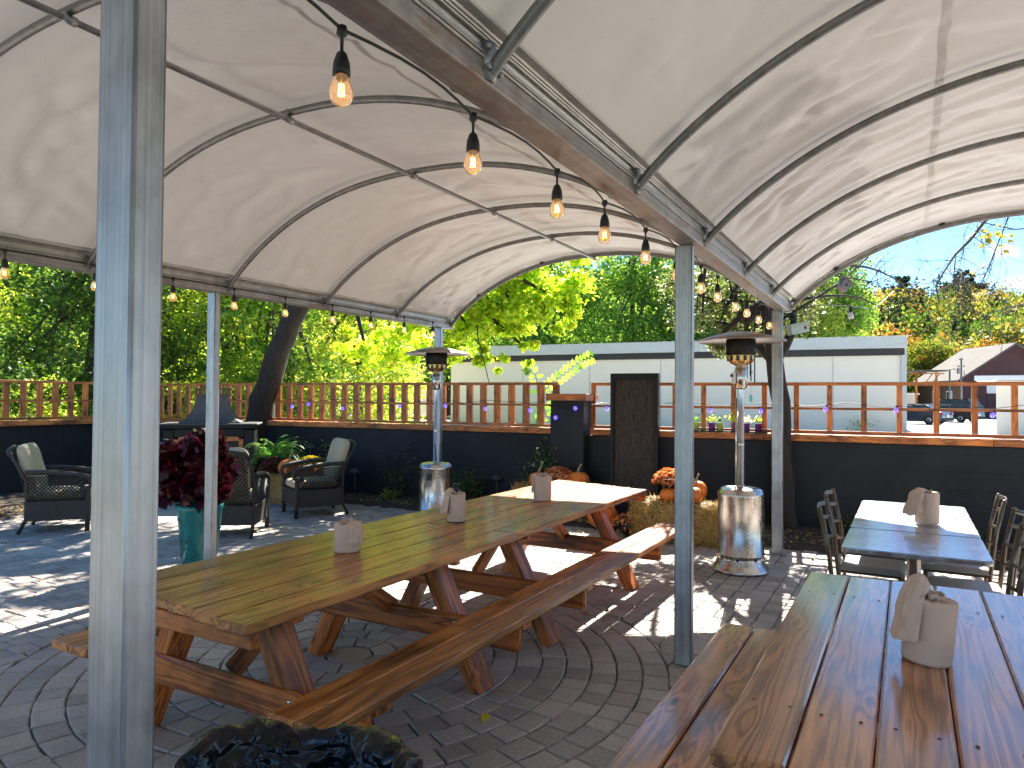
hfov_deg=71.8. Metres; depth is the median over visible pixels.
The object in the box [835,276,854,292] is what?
birdhouse
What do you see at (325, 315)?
tall tree
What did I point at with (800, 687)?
picnic table
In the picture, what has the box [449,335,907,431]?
commercial building
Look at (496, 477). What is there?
path light
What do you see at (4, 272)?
string lights
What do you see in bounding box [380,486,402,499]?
ground plant
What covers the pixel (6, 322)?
green tree
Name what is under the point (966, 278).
skyline pine
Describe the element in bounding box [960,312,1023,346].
autumn tree
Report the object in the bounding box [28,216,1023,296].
sky
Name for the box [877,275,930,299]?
skyline pine
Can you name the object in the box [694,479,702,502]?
pumpkin
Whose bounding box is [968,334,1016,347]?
autumn tree
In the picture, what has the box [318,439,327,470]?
sparse plant
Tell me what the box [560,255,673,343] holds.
backdrop tree
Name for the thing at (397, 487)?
thin shrub
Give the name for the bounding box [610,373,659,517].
water wall
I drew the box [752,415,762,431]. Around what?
flower pot
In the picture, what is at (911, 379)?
autumn tree
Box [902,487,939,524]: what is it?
paper towel roll
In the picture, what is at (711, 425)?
flower pot
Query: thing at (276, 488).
hay bale
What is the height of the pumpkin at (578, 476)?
0.303 m
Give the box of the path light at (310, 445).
[304,443,315,454]
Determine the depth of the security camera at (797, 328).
8.37 m
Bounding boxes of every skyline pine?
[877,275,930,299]
[940,269,987,297]
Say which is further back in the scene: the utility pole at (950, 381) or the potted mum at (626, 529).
the utility pole at (950, 381)
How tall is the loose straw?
0.059 m
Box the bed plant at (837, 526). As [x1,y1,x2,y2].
[834,514,855,533]
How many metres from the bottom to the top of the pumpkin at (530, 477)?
0.289 m
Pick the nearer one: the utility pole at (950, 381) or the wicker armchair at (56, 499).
the wicker armchair at (56, 499)
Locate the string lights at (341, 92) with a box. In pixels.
[307,0,771,328]
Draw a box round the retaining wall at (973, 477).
[0,417,1023,542]
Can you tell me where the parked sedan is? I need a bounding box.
[907,404,953,424]
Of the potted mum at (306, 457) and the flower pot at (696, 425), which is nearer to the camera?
the flower pot at (696, 425)
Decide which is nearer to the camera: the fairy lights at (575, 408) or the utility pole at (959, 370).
the fairy lights at (575, 408)
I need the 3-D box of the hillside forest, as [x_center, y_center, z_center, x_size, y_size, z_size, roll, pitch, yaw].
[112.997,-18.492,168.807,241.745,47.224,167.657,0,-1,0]
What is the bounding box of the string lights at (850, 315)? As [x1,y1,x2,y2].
[783,291,894,318]
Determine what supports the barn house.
on the parking lot
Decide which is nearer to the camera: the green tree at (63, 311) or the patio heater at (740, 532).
the patio heater at (740, 532)
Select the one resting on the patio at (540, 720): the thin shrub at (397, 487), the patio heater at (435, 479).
the patio heater at (435, 479)
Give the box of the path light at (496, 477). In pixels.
[490,474,502,493]
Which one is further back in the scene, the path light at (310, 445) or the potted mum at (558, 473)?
the path light at (310, 445)
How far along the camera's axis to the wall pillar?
9.67 m
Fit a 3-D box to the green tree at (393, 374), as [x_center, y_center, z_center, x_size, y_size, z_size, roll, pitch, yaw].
[-3.973,-1.959,19.498,5.091,7.969,5.000,1,-1,-18]
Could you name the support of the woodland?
on the ground
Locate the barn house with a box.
[914,342,1023,417]
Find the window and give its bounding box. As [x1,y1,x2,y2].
[946,391,951,399]
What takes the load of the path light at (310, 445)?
on the planting bed
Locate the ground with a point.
(447, 418)
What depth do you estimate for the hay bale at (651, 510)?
7.91 m
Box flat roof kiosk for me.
[974,375,1023,434]
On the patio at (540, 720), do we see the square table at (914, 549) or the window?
the square table at (914, 549)
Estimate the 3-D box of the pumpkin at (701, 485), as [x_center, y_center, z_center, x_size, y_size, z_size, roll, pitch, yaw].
[2.131,1.185,8.197,0.250,0.306,0.249,0,-1,0]
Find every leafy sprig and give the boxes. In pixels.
[520,361,543,423]
[529,350,595,426]
[535,401,550,421]
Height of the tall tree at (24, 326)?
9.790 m
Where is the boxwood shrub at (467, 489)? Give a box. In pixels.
[452,467,489,499]
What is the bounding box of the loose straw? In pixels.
[549,525,806,558]
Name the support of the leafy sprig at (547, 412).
on the parking lot
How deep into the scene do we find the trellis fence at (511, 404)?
11.11 m
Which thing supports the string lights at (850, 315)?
hanging from the marquee tent
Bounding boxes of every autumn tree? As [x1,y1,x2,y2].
[888,335,920,392]
[907,335,959,392]
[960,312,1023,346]
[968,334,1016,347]
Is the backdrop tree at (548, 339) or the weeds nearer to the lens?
the weeds
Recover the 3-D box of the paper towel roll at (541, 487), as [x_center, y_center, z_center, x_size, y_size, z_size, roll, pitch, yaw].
[0.242,0.843,5.826,0.167,0.228,0.152,0,-1,0]
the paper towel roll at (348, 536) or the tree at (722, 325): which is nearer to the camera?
the paper towel roll at (348, 536)
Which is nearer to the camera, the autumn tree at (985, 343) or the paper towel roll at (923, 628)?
the paper towel roll at (923, 628)
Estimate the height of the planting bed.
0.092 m
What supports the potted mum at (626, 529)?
on the patio at (540, 720)
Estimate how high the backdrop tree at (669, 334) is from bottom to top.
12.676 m
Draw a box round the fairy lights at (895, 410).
[695,402,1022,417]
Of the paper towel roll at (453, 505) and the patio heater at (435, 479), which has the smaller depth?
the paper towel roll at (453, 505)
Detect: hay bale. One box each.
[259,471,319,504]
[511,479,590,521]
[626,491,717,547]
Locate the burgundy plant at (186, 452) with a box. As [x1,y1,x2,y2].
[158,422,241,564]
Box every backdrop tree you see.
[416,293,512,415]
[487,258,611,345]
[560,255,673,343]
[629,265,728,341]
[652,265,760,331]
[739,276,853,337]
[814,255,893,336]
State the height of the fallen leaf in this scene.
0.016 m
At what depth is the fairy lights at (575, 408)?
9.67 m
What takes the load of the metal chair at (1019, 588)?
on the patio at (540, 720)
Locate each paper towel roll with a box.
[334,517,363,553]
[440,483,464,522]
[531,473,551,501]
[890,573,958,668]
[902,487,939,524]
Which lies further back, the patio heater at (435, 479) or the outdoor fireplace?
the outdoor fireplace
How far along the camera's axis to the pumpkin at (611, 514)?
8.60 m
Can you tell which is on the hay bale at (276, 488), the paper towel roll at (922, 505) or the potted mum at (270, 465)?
the potted mum at (270, 465)
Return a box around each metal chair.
[817,499,903,646]
[823,488,906,581]
[921,493,1006,582]
[927,507,1023,594]
[1005,522,1023,595]
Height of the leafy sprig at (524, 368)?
2.210 m
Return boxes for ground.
[4,413,450,420]
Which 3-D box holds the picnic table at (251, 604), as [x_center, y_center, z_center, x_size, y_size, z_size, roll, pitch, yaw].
[-0.252,1.328,4.945,1.764,0.787,4.840,0,-1,29]
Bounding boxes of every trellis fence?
[0,380,93,419]
[160,383,205,417]
[219,382,559,426]
[591,382,1023,438]
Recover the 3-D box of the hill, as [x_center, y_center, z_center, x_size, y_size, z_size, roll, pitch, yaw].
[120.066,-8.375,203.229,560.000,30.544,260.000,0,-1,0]
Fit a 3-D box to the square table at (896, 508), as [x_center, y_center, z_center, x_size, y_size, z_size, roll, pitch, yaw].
[3.130,1.358,5.533,0.736,0.755,0.736,0,-1,29]
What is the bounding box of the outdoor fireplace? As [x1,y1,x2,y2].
[160,388,262,502]
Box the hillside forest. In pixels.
[471,255,1023,388]
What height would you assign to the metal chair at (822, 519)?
0.954 m
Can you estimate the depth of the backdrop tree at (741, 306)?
60.39 m
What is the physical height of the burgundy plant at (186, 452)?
1.350 m
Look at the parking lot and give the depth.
43.44 m
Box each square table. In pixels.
[841,528,993,668]
[851,512,980,634]
[857,500,970,520]
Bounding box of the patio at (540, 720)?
[0,502,1018,767]
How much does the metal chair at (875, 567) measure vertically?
0.954 m
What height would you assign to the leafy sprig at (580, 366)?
2.405 m
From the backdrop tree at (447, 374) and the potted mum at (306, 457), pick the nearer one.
the potted mum at (306, 457)
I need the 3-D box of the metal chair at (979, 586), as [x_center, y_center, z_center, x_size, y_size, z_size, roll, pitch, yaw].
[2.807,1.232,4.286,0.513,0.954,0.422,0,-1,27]
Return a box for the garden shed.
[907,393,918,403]
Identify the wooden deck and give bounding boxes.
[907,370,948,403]
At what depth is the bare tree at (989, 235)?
10.05 m
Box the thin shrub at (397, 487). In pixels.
[377,445,417,496]
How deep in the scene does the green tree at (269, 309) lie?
15.72 m
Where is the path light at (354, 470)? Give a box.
[349,468,360,494]
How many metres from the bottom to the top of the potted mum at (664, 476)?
0.256 m
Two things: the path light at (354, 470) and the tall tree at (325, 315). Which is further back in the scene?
the tall tree at (325, 315)
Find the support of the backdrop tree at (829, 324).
on the parking lot
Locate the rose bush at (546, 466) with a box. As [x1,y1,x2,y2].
[505,438,560,481]
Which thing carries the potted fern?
on the patio at (540, 720)
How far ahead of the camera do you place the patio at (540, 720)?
4.41 m
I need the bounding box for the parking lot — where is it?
[373,418,1010,438]
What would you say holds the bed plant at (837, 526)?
on the planting bed
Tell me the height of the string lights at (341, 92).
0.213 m
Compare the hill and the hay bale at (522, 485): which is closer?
the hay bale at (522, 485)
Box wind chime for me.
[747,361,754,401]
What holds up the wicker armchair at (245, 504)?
on the patio at (540, 720)
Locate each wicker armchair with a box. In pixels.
[6,442,91,534]
[193,447,270,538]
[279,438,357,518]
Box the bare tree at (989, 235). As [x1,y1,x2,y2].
[876,217,1023,380]
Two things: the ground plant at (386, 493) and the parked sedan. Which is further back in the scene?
the parked sedan
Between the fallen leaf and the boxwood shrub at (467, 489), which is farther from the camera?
the boxwood shrub at (467, 489)
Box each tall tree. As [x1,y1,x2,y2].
[0,262,78,419]
[0,263,234,417]
[161,290,362,416]
[275,311,431,422]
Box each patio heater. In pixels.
[404,347,468,511]
[696,331,786,576]
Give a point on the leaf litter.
(807, 534)
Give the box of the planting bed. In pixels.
[0,492,1023,570]
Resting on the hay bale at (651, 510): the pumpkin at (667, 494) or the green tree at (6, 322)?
the pumpkin at (667, 494)
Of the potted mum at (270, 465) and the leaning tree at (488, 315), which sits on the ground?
the leaning tree at (488, 315)
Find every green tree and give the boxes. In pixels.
[0,260,237,418]
[0,263,40,411]
[160,286,332,413]
[163,292,364,421]
[286,311,431,422]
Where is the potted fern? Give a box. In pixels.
[234,435,306,471]
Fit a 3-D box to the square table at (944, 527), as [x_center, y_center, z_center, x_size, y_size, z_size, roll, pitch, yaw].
[2.764,1.342,4.879,0.736,0.755,0.736,0,-1,29]
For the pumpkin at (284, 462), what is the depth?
10.28 m
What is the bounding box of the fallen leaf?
[481,713,489,721]
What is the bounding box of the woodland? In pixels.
[0,262,414,422]
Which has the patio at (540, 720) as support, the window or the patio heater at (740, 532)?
the patio heater at (740, 532)
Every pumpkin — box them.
[278,451,299,474]
[528,465,542,485]
[568,464,588,482]
[587,508,617,526]
[660,482,673,501]
[694,473,706,498]
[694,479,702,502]
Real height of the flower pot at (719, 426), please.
0.202 m
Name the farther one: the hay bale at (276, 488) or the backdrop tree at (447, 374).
the backdrop tree at (447, 374)
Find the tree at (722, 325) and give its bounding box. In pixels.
[646,240,922,529]
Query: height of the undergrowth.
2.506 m
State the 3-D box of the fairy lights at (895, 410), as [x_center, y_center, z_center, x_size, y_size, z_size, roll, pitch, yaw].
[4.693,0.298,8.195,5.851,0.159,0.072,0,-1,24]
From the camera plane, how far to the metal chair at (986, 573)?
4.82 m
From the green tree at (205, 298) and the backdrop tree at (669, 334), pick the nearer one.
the green tree at (205, 298)
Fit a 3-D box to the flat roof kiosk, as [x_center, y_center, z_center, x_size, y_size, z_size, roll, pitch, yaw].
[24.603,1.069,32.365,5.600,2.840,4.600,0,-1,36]
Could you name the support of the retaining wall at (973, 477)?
on the ground
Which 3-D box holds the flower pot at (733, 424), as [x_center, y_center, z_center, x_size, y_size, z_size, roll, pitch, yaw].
[2.867,0.466,9.053,0.293,0.268,0.268,0,-1,0]
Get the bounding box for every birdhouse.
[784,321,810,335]
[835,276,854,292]
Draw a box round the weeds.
[694,413,877,430]
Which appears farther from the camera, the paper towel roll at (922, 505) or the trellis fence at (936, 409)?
the trellis fence at (936, 409)
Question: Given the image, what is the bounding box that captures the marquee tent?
[0,0,1023,767]
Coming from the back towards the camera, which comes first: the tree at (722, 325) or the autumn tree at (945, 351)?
the autumn tree at (945, 351)
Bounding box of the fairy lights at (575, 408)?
[550,402,608,419]
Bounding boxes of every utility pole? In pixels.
[949,368,955,399]
[957,358,964,398]
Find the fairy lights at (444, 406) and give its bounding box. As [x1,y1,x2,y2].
[230,398,550,411]
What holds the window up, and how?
in the barn house
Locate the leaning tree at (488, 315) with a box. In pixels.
[239,256,606,455]
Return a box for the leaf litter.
[0,492,1022,659]
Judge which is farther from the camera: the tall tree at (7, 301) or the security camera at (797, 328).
the tall tree at (7, 301)
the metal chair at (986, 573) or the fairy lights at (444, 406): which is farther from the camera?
the fairy lights at (444, 406)
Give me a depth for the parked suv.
55.34 m
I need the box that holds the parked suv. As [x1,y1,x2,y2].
[940,399,985,422]
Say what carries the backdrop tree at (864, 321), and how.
on the parking lot
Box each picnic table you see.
[52,480,673,728]
[606,572,1023,767]
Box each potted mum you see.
[256,456,286,474]
[297,455,322,472]
[543,466,570,480]
[611,512,642,536]
[651,467,673,488]
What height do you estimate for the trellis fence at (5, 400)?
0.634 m
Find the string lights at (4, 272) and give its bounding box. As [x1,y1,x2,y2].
[0,249,434,336]
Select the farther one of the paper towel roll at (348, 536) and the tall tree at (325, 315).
the tall tree at (325, 315)
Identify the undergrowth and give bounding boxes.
[0,357,433,423]
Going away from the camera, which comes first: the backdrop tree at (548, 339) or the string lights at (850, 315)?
the string lights at (850, 315)
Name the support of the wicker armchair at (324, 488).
on the patio at (540, 720)
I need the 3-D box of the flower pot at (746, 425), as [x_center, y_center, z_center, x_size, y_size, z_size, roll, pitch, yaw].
[2.974,0.486,8.982,0.167,0.226,0.180,1,-1,-39]
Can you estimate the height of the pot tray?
0.020 m
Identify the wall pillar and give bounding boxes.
[546,394,597,474]
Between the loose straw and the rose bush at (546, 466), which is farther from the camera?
the rose bush at (546, 466)
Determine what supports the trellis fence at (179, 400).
on the retaining wall at (973, 477)
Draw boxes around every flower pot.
[694,414,699,429]
[706,413,717,429]
[714,415,724,430]
[724,411,734,430]
[744,413,753,430]
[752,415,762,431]
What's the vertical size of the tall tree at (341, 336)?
10.233 m
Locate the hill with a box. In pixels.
[10,333,444,413]
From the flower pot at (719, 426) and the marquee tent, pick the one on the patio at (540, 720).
the marquee tent
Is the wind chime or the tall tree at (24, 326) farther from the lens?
the tall tree at (24, 326)
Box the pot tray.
[694,430,767,432]

